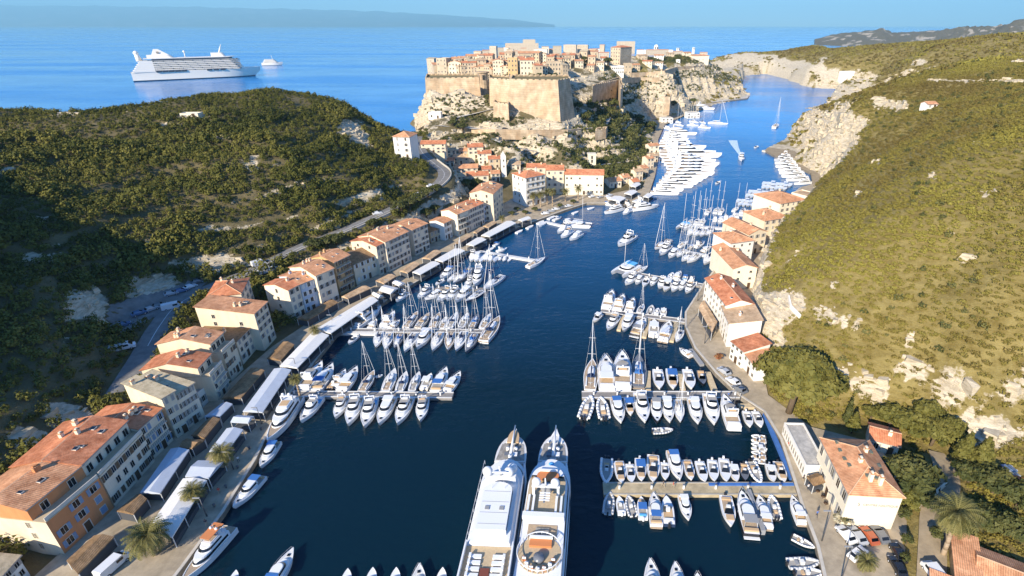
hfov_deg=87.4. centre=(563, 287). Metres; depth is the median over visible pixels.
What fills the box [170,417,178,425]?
window
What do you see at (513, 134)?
retaining wall
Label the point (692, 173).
motor yacht
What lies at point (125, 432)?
window
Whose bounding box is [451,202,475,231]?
town house
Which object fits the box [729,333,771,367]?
quay house
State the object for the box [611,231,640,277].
catamaran
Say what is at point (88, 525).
door
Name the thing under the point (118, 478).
window
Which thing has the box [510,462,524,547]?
bridge windows
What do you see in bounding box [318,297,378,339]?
awning
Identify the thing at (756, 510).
motorboat
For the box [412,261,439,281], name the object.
awning
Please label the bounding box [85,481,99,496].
window
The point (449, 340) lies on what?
sailing yacht
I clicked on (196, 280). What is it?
parked car
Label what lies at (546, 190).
palm tree
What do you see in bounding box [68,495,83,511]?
window
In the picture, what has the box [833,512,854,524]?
bush
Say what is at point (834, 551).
quay
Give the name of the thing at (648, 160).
town house
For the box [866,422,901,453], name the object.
garden house
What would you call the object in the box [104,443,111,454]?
window
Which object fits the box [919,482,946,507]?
garden wall
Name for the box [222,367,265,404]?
pavilion
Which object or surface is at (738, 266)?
quay house
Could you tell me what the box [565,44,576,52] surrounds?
town house
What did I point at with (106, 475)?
window
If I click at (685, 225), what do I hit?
catamaran
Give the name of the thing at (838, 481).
window
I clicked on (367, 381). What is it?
sailing yacht
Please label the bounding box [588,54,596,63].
town house
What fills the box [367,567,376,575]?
motorboat
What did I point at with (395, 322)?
motor cruiser
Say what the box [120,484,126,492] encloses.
window
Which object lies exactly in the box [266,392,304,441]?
motor yacht
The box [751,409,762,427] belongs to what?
motorboat
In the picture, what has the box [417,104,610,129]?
road
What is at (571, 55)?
town house
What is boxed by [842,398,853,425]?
cypress tree
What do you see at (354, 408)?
motor cruiser
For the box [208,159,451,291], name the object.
road wall
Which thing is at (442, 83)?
curtain wall
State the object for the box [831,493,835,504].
window
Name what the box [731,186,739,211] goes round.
sailing yacht
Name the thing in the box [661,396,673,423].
motor cruiser
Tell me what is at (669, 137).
motor yacht
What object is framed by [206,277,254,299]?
town house
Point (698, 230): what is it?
sailing yacht
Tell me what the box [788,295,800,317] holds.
cutting wall
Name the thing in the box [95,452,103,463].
window
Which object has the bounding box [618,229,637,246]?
motor cruiser
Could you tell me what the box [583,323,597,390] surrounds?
sailing yacht
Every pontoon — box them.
[291,390,453,399]
[342,332,384,335]
[346,327,482,334]
[430,285,486,291]
[477,250,533,261]
[545,221,560,226]
[582,391,740,399]
[600,308,684,324]
[633,270,702,287]
[677,249,706,256]
[691,225,721,229]
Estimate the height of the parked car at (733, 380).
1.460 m
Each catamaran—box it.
[570,219,591,227]
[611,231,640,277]
[676,193,692,230]
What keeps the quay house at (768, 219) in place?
on the quay at (834, 551)
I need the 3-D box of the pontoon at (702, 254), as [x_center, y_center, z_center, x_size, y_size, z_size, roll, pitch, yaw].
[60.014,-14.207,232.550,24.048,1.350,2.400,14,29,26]
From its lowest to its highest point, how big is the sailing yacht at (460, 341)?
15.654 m
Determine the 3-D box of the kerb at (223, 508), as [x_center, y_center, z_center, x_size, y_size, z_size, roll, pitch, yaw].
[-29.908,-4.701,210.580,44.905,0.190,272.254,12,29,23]
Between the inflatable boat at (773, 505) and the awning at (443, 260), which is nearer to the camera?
the inflatable boat at (773, 505)
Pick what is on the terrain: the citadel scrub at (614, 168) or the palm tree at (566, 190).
the citadel scrub at (614, 168)
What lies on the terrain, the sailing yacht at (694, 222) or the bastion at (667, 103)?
the bastion at (667, 103)
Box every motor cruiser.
[232,474,267,508]
[259,440,282,468]
[265,547,293,575]
[296,361,322,390]
[300,394,325,422]
[310,362,333,390]
[330,368,345,388]
[333,394,349,418]
[335,366,357,390]
[345,393,364,426]
[351,304,380,327]
[360,395,379,428]
[367,319,376,327]
[377,395,397,425]
[379,310,394,327]
[387,319,399,327]
[395,394,414,425]
[396,289,409,301]
[412,563,425,575]
[415,327,432,349]
[416,395,429,421]
[417,284,433,298]
[425,289,440,299]
[430,366,447,391]
[437,285,450,302]
[440,265,456,278]
[442,370,460,391]
[446,285,460,301]
[455,285,473,302]
[464,275,472,284]
[469,249,474,261]
[473,251,481,262]
[484,253,488,261]
[488,253,494,261]
[496,246,506,252]
[557,221,571,233]
[561,226,574,238]
[569,230,583,240]
[598,353,614,390]
[601,289,614,309]
[606,311,621,330]
[610,395,624,423]
[612,294,625,311]
[613,350,631,390]
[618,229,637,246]
[621,313,634,332]
[623,207,632,214]
[624,298,635,311]
[625,271,637,285]
[629,316,646,338]
[633,389,649,423]
[635,274,643,284]
[644,557,659,575]
[648,492,662,528]
[650,276,657,285]
[650,397,662,423]
[657,321,672,343]
[658,275,665,289]
[659,240,672,255]
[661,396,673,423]
[666,449,682,480]
[668,247,678,258]
[670,561,682,575]
[671,278,680,291]
[673,270,681,278]
[677,494,691,520]
[678,280,685,290]
[679,347,692,357]
[685,279,695,293]
[687,396,702,424]
[694,240,704,248]
[700,246,710,252]
[702,390,719,425]
[720,394,741,430]
[737,488,760,540]
[738,152,744,161]
[756,494,773,531]
[790,494,806,526]
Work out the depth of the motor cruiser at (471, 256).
227.95 m
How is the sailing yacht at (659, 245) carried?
on the water
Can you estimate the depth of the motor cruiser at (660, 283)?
204.32 m
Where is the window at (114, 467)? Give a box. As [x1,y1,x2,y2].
[109,462,118,474]
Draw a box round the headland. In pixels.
[814,19,1023,45]
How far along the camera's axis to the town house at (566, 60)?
514.35 m
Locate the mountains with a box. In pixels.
[0,5,554,26]
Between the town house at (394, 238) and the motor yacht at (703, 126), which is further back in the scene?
the motor yacht at (703, 126)
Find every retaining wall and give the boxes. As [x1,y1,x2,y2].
[471,128,581,139]
[595,126,606,140]
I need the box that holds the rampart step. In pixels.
[493,99,508,119]
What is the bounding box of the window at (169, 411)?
[166,407,174,415]
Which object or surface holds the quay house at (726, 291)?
on the quay at (834, 551)
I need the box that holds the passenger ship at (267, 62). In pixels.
[261,56,282,65]
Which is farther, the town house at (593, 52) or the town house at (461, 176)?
the town house at (593, 52)
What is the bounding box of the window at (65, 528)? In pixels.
[56,521,72,537]
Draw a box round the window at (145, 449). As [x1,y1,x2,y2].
[141,444,149,455]
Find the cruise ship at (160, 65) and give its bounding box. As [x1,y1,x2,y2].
[131,44,259,81]
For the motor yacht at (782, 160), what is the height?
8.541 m
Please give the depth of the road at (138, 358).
163.50 m
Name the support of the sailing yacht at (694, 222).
on the water
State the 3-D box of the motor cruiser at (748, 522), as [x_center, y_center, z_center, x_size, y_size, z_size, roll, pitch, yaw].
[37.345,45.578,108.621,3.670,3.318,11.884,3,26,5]
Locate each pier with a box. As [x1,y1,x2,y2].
[603,482,796,497]
[617,315,624,331]
[642,318,650,338]
[645,371,650,390]
[669,322,678,342]
[677,371,685,390]
[705,372,717,390]
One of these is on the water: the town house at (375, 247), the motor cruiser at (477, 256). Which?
the motor cruiser at (477, 256)
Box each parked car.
[116,321,130,326]
[130,310,147,316]
[143,306,159,312]
[151,302,166,305]
[163,290,178,296]
[174,288,188,293]
[182,283,197,288]
[190,278,203,283]
[372,211,382,214]
[716,366,731,375]
[725,376,740,384]
[731,384,747,394]
[834,524,857,544]
[846,525,868,545]
[846,545,868,562]
[858,525,880,545]
[868,525,890,544]
[886,555,908,575]
[888,542,908,563]
[1001,464,1017,471]
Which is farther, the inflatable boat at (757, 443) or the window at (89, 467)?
the inflatable boat at (757, 443)
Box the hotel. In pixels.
[816,437,905,528]
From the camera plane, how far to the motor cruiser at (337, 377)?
148.36 m
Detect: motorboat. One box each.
[231,570,238,575]
[325,379,334,390]
[343,568,351,575]
[348,334,358,344]
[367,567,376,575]
[391,567,399,575]
[419,373,432,391]
[435,278,444,284]
[437,567,446,575]
[479,254,484,262]
[538,221,546,226]
[552,216,560,221]
[593,312,603,321]
[614,458,625,482]
[616,496,625,516]
[623,395,633,415]
[625,462,635,481]
[634,456,646,481]
[637,496,647,521]
[642,276,649,286]
[647,452,659,481]
[648,319,658,338]
[652,367,664,389]
[654,308,659,314]
[660,307,666,315]
[660,460,669,480]
[661,494,675,528]
[663,278,672,291]
[665,366,677,389]
[682,274,687,280]
[682,367,695,389]
[682,457,694,480]
[694,459,707,481]
[696,368,706,385]
[707,457,718,481]
[718,455,730,481]
[719,492,735,526]
[729,461,739,481]
[739,461,749,481]
[741,409,752,426]
[746,489,765,534]
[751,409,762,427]
[751,438,766,443]
[751,444,766,451]
[751,455,766,459]
[764,462,776,481]
[772,459,786,481]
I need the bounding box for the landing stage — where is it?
[737,403,753,409]
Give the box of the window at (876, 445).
[871,442,881,449]
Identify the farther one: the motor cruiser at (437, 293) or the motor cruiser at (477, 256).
the motor cruiser at (477, 256)
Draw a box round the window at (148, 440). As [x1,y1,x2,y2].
[146,437,151,444]
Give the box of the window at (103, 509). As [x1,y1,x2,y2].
[99,504,107,514]
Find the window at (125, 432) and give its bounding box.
[121,427,128,437]
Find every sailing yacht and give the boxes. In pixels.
[357,344,374,390]
[371,306,383,347]
[381,308,392,349]
[381,338,396,390]
[392,311,403,349]
[395,342,407,390]
[402,282,417,327]
[403,304,419,352]
[407,341,420,390]
[414,286,428,328]
[429,284,440,328]
[431,304,444,351]
[439,294,447,328]
[444,307,454,350]
[445,284,458,328]
[447,251,456,282]
[453,243,464,284]
[454,302,467,351]
[457,237,473,283]
[457,285,469,328]
[464,265,485,303]
[465,304,479,353]
[468,289,479,328]
[478,271,499,343]
[479,285,490,328]
[483,244,505,289]
[525,227,544,268]
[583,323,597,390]
[631,312,646,389]
[635,244,647,272]
[636,282,644,312]
[654,204,672,249]
[673,375,683,421]
[675,309,684,342]
[676,220,686,257]
[677,221,687,247]
[681,221,694,261]
[687,221,701,263]
[688,195,698,236]
[688,223,695,249]
[693,193,700,224]
[694,195,702,236]
[698,188,706,225]
[699,202,706,237]
[703,215,713,265]
[704,186,711,214]
[705,195,713,235]
[708,100,727,124]
[712,182,720,213]
[718,182,725,214]
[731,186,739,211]
[739,183,747,213]
[771,99,780,128]
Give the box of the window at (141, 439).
[137,434,145,445]
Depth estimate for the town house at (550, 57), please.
497.32 m
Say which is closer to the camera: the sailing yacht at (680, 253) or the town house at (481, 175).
the sailing yacht at (680, 253)
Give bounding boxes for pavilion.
[66,534,118,575]
[117,494,150,521]
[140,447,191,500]
[179,438,207,456]
[191,417,222,445]
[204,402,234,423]
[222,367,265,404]
[267,341,294,366]
[297,300,338,325]
[341,286,371,303]
[376,274,396,287]
[400,262,419,278]
[422,250,441,263]
[453,234,471,248]
[473,227,484,237]
[483,221,496,231]
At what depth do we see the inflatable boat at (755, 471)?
119.08 m
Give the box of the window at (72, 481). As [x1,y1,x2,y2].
[67,476,76,488]
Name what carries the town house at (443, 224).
on the terrain
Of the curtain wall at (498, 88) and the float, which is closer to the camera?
the float
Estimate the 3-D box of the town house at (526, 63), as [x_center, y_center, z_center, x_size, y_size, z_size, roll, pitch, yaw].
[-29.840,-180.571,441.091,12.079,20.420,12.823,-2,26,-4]
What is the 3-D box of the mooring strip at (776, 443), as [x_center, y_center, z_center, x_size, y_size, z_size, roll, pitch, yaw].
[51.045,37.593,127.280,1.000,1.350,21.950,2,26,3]
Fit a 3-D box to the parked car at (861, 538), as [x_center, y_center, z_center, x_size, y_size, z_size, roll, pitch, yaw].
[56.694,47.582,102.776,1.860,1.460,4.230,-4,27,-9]
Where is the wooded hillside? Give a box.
[0,86,429,558]
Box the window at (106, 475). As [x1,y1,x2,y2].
[101,470,110,482]
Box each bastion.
[508,74,574,121]
[592,76,622,107]
[663,94,670,114]
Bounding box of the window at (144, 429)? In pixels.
[141,426,147,434]
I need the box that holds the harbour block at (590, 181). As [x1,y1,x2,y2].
[564,169,603,194]
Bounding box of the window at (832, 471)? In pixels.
[829,464,835,479]
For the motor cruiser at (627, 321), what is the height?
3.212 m
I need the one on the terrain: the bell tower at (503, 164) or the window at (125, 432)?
the bell tower at (503, 164)
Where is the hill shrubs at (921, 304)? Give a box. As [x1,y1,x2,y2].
[770,58,1023,416]
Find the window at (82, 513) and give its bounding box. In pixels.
[74,506,89,521]
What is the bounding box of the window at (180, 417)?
[177,413,184,420]
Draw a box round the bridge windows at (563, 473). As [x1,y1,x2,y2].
[563,473,568,546]
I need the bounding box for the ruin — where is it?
[179,112,203,117]
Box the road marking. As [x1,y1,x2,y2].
[148,144,443,344]
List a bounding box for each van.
[91,550,131,575]
[108,340,135,350]
[160,300,182,310]
[250,259,266,266]
[256,265,280,274]
[920,560,945,574]
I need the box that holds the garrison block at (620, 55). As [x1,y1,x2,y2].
[610,45,631,64]
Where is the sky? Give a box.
[0,0,1023,26]
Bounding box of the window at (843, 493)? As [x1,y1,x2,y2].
[840,486,847,503]
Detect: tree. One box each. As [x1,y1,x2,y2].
[120,513,171,561]
[177,479,208,505]
[205,442,234,467]
[288,373,301,395]
[303,237,322,249]
[309,325,320,334]
[318,234,332,246]
[328,233,343,244]
[365,218,378,228]
[390,199,408,211]
[402,197,416,208]
[409,192,426,204]
[418,187,433,198]
[419,208,432,218]
[429,183,441,192]
[429,204,439,213]
[448,119,457,126]
[455,122,468,133]
[461,179,471,185]
[470,178,482,184]
[529,192,536,205]
[536,190,544,206]
[542,188,551,204]
[548,187,556,205]
[561,187,569,201]
[573,102,583,112]
[574,185,582,200]
[582,110,592,120]
[603,57,612,66]
[608,99,618,107]
[633,114,644,121]
[646,121,657,127]
[752,346,846,414]
[826,369,849,398]
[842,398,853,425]
[844,411,860,432]
[854,550,880,572]
[861,405,879,421]
[872,401,904,426]
[881,450,947,502]
[892,406,932,438]
[900,486,921,511]
[913,399,948,417]
[916,415,957,447]
[919,492,938,508]
[928,490,987,555]
[935,415,969,439]
[950,431,976,462]
[950,459,987,488]
[969,436,995,464]
[969,499,1003,533]
[972,463,1019,499]
[976,461,1010,472]
[993,508,1023,542]
[1000,478,1023,511]
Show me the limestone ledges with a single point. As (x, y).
(970, 386)
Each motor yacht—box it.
[183,522,238,575]
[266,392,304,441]
[472,263,484,286]
[604,201,624,214]
[631,199,658,211]
[650,184,678,195]
[653,180,683,191]
[656,175,693,188]
[659,135,705,147]
[659,136,703,149]
[659,139,715,151]
[659,140,721,158]
[659,171,698,184]
[660,133,689,141]
[660,143,710,160]
[661,147,715,162]
[662,131,688,139]
[662,168,702,181]
[664,124,696,135]
[664,129,686,137]
[664,150,718,166]
[664,164,707,178]
[666,154,715,168]
[666,160,714,175]
[667,155,714,170]
[697,102,714,109]
[698,123,710,128]
[774,150,789,161]
[775,154,793,164]
[775,157,794,167]
[778,161,800,171]
[779,164,801,174]
[781,167,805,177]
[786,171,805,181]
[794,176,811,184]
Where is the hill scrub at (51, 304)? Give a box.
[0,91,427,561]
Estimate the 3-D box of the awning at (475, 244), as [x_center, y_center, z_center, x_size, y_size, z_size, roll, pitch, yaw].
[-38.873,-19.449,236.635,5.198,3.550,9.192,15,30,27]
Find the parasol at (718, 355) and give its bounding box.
[714,353,723,359]
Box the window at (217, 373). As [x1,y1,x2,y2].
[215,369,220,377]
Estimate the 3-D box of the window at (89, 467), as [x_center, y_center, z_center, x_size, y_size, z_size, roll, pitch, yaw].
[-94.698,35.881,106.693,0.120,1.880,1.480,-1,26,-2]
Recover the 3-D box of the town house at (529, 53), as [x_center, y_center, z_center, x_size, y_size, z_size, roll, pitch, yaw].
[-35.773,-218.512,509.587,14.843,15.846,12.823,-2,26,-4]
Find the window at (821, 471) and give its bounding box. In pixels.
[820,468,825,484]
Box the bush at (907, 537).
[900,533,914,545]
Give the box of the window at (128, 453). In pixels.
[123,448,132,459]
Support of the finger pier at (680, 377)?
on the water
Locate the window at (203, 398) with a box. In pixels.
[200,394,206,402]
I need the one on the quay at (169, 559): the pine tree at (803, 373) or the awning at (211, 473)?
the awning at (211, 473)
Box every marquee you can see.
[608,196,625,204]
[624,190,637,199]
[629,182,640,190]
[643,193,653,201]
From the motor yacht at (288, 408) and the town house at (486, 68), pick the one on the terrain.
the town house at (486, 68)
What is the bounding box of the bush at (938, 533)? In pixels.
[929,526,944,539]
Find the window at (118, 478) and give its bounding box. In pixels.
[115,474,121,483]
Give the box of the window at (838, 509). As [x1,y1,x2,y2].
[835,502,842,516]
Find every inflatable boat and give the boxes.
[577,395,594,421]
[596,396,610,421]
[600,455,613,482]
[602,491,614,516]
[625,495,637,518]
[646,305,654,314]
[651,427,672,434]
[745,458,762,482]
[751,434,766,438]
[751,442,766,446]
[751,450,766,455]
[753,458,766,464]
[767,494,782,521]
[785,556,818,569]
[790,533,814,548]
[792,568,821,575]
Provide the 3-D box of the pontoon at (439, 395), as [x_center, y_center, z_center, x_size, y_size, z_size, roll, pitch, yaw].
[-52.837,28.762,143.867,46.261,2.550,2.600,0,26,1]
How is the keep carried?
on the barracks
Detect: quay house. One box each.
[703,273,754,325]
[709,242,757,287]
[711,228,755,259]
[719,304,763,346]
[722,217,767,253]
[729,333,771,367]
[742,205,783,236]
[743,348,769,380]
[752,188,804,213]
[791,189,809,197]
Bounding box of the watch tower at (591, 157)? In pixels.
[587,152,595,164]
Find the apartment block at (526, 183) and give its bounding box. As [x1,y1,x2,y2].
[511,167,545,206]
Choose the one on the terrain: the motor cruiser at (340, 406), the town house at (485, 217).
the town house at (485, 217)
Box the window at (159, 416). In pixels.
[156,411,163,420]
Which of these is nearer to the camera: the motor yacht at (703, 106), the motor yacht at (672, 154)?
the motor yacht at (672, 154)
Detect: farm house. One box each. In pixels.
[929,568,950,575]
[948,530,983,575]
[975,547,1023,575]
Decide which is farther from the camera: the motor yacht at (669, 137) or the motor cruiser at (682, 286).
the motor yacht at (669, 137)
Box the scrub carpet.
[760,56,1023,562]
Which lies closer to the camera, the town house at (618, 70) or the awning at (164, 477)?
the awning at (164, 477)
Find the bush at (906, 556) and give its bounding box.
[900,551,911,561]
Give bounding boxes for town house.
[0,461,113,554]
[0,552,29,575]
[8,415,154,505]
[95,402,172,458]
[120,374,188,437]
[139,348,229,400]
[140,369,204,427]
[154,326,242,381]
[193,294,276,350]
[196,388,208,407]
[204,326,255,363]
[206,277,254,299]
[262,277,305,320]
[279,270,319,312]
[288,257,339,304]
[310,248,354,294]
[347,246,377,285]
[351,233,387,274]
[357,224,411,271]
[392,131,419,160]
[394,218,429,255]
[420,138,447,162]
[426,57,436,73]
[427,224,439,242]
[429,216,452,240]
[431,62,436,73]
[436,57,450,73]
[441,205,469,235]
[445,156,454,166]
[447,147,456,154]
[448,59,461,73]
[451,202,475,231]
[452,153,469,163]
[454,162,477,172]
[456,65,459,72]
[457,170,465,181]
[457,197,484,227]
[459,146,467,153]
[460,65,466,73]
[462,61,476,73]
[465,53,477,58]
[465,170,488,185]
[467,142,483,162]
[469,181,503,221]
[471,66,477,73]
[476,57,485,65]
[477,64,483,70]
[477,149,491,166]
[481,164,491,176]
[483,52,494,61]
[483,64,492,73]
[483,205,486,221]
[487,154,499,168]
[489,46,497,58]
[490,168,499,180]
[492,58,503,74]
[498,47,503,55]
[499,52,514,58]
[500,64,507,75]
[504,50,514,59]
[507,57,518,77]
[510,159,520,170]
[518,50,533,56]
[519,56,533,74]
[526,162,545,177]
[532,62,542,74]
[533,50,542,61]
[534,48,547,52]
[541,52,547,62]
[543,63,547,73]
[546,54,553,60]
[546,61,560,73]
[546,163,563,194]
[553,45,560,53]
[554,57,562,61]
[561,62,567,74]
[562,52,574,63]
[563,56,570,68]
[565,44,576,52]
[572,58,582,68]
[575,52,579,58]
[577,44,588,52]
[580,49,589,60]
[586,64,595,72]
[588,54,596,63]
[589,49,598,60]
[596,61,604,70]
[598,52,608,58]
[600,44,604,51]
[604,176,621,187]
[610,65,623,77]
[616,41,634,53]
[617,173,630,183]
[623,63,631,76]
[628,177,640,186]
[631,167,642,180]
[632,63,639,70]
[636,49,643,53]
[636,54,647,59]
[637,163,648,175]
[642,60,652,68]
[642,154,653,168]
[645,142,659,152]
[646,49,668,55]
[647,152,658,161]
[654,54,663,60]
[655,62,663,68]
[659,117,672,123]
[666,52,674,56]
[681,52,690,56]
[684,111,699,118]
[690,54,709,64]
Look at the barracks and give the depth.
1890.04 m
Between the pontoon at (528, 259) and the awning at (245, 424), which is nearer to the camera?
the awning at (245, 424)
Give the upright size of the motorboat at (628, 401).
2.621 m
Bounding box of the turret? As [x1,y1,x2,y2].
[475,71,488,95]
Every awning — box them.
[152,477,210,547]
[185,460,226,488]
[209,427,245,458]
[231,415,256,431]
[243,367,292,420]
[280,332,330,374]
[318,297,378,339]
[372,292,383,305]
[379,285,398,300]
[392,280,405,291]
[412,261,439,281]
[435,248,464,267]
[466,237,486,250]
[481,221,515,241]
[518,216,530,226]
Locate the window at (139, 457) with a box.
[136,452,141,460]
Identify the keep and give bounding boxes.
[523,39,534,42]
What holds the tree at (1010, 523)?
on the terrain
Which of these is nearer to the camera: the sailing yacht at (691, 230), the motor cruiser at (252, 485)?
the motor cruiser at (252, 485)
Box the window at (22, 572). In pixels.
[18,568,25,575]
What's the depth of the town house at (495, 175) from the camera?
327.93 m
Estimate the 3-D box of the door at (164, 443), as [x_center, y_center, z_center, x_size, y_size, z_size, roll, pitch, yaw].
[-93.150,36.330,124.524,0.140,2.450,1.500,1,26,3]
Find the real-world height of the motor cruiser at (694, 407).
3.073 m
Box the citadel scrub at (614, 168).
[425,54,737,190]
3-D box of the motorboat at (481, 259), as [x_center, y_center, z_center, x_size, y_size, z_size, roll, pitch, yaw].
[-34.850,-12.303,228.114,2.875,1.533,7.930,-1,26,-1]
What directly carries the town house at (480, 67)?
on the terrain
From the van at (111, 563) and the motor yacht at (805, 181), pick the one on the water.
the motor yacht at (805, 181)
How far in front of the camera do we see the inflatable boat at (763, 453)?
124.55 m
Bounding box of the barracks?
[505,43,538,50]
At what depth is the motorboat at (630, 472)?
118.49 m
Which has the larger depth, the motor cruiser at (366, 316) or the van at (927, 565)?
the motor cruiser at (366, 316)
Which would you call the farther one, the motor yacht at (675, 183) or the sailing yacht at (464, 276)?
the motor yacht at (675, 183)
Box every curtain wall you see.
[425,73,480,95]
[489,74,509,105]
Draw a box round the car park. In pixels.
[106,280,206,330]
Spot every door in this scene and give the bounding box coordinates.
[82,518,93,532]
[133,468,141,480]
[160,438,167,449]
[180,422,188,433]
[191,413,198,423]
[235,363,239,372]
[824,484,828,497]
[885,446,894,453]
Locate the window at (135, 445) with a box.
[130,441,138,451]
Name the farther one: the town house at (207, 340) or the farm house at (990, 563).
the town house at (207, 340)
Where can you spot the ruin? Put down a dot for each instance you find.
(198, 114)
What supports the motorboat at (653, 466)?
on the water
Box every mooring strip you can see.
[708,483,793,485]
[762,413,791,480]
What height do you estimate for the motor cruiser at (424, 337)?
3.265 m
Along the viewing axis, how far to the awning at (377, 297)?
189.00 m
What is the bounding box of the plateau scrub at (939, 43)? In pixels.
[710,32,1023,161]
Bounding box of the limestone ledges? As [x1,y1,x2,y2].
[10,58,1023,444]
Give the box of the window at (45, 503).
[39,498,50,510]
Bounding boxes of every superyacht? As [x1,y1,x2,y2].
[457,425,527,575]
[513,425,570,575]
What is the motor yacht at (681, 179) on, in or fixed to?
on the water
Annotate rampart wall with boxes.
[621,77,661,82]
[629,65,709,76]
[661,69,680,95]
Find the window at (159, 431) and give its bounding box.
[156,427,162,436]
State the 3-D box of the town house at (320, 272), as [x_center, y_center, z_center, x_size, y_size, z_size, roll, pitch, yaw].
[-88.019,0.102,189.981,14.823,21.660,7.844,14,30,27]
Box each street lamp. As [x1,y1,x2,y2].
[192,497,206,516]
[821,510,830,540]
[842,546,852,575]
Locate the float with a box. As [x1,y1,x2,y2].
[689,348,703,366]
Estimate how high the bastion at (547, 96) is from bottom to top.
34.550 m
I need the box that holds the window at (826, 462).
[824,456,828,466]
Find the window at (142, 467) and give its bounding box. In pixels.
[139,460,147,471]
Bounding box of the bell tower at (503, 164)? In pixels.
[500,151,506,176]
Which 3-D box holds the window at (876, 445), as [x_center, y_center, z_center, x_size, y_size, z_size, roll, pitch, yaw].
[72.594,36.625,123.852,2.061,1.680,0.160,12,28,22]
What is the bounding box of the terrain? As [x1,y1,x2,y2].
[0,35,1023,575]
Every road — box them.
[105,136,449,393]
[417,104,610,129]
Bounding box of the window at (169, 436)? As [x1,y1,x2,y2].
[165,432,171,441]
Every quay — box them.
[35,189,645,575]
[640,103,710,194]
[684,184,906,575]
[710,95,748,102]
[765,147,820,184]
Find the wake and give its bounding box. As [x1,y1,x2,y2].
[728,140,739,154]
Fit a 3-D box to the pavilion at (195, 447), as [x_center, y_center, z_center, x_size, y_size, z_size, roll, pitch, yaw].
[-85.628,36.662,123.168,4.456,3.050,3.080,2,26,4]
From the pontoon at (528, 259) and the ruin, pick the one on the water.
the pontoon at (528, 259)
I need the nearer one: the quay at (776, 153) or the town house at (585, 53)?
the quay at (776, 153)
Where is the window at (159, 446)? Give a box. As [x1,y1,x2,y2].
[155,443,161,451]
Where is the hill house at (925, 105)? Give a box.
[919,101,938,110]
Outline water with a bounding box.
[0,27,955,575]
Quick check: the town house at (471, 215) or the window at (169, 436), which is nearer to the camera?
the window at (169, 436)
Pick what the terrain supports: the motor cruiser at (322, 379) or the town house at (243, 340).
the town house at (243, 340)
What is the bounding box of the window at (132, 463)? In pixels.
[129,459,135,467]
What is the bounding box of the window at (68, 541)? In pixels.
[63,531,77,547]
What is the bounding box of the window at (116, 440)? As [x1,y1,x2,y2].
[113,435,120,445]
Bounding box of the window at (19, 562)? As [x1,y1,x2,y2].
[12,559,22,570]
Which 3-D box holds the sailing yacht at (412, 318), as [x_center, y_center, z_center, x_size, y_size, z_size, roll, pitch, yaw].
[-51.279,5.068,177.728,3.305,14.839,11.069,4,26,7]
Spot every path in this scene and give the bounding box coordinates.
[493,138,619,164]
[916,450,960,575]
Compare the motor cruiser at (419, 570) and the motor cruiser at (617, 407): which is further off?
the motor cruiser at (617, 407)
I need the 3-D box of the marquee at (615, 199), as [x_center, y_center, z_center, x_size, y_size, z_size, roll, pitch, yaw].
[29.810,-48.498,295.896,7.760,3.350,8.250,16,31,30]
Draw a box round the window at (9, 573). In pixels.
[5,568,14,575]
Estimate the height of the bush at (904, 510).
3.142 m
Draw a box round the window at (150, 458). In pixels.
[146,453,153,464]
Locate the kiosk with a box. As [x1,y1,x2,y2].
[428,111,442,119]
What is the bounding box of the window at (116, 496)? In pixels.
[111,490,120,502]
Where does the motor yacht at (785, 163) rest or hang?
on the water
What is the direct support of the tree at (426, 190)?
on the terrain
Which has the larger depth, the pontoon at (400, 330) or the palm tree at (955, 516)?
the pontoon at (400, 330)
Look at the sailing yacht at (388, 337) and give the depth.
167.03 m
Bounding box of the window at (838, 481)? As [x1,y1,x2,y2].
[835,477,840,488]
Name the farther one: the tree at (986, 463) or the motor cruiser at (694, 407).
the motor cruiser at (694, 407)
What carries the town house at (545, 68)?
on the terrain
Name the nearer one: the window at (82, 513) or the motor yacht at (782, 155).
the window at (82, 513)
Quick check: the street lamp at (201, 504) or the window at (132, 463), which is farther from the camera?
the window at (132, 463)
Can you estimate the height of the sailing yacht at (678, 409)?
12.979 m
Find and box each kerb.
[173,197,644,575]
[685,188,826,575]
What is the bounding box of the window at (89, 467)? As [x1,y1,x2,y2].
[85,461,93,472]
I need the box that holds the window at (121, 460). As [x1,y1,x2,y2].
[116,455,125,466]
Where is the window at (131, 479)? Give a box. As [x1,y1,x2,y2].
[126,474,134,486]
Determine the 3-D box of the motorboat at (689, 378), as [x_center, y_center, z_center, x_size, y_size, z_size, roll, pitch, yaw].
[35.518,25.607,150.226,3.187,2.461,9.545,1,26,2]
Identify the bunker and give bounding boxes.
[838,71,854,82]
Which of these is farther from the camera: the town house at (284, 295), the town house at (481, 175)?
the town house at (481, 175)
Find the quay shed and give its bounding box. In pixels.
[782,422,819,477]
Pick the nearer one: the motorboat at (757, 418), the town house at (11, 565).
the town house at (11, 565)
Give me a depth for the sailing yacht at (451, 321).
178.04 m
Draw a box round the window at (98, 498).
[94,494,102,504]
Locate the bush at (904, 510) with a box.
[898,505,912,518]
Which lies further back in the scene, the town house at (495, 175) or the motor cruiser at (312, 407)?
the town house at (495, 175)
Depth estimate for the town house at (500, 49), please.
1646.71 m
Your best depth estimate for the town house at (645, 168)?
351.12 m
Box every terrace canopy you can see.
[698,300,716,340]
[804,473,824,493]
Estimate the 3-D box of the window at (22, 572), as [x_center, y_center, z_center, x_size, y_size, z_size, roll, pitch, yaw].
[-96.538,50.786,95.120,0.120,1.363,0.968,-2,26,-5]
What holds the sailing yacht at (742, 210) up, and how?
on the water
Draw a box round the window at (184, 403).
[182,400,187,407]
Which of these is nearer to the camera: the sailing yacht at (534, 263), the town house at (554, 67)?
the sailing yacht at (534, 263)
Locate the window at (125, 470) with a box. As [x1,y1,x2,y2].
[122,467,128,475]
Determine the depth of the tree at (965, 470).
111.92 m
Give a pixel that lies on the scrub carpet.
(968, 90)

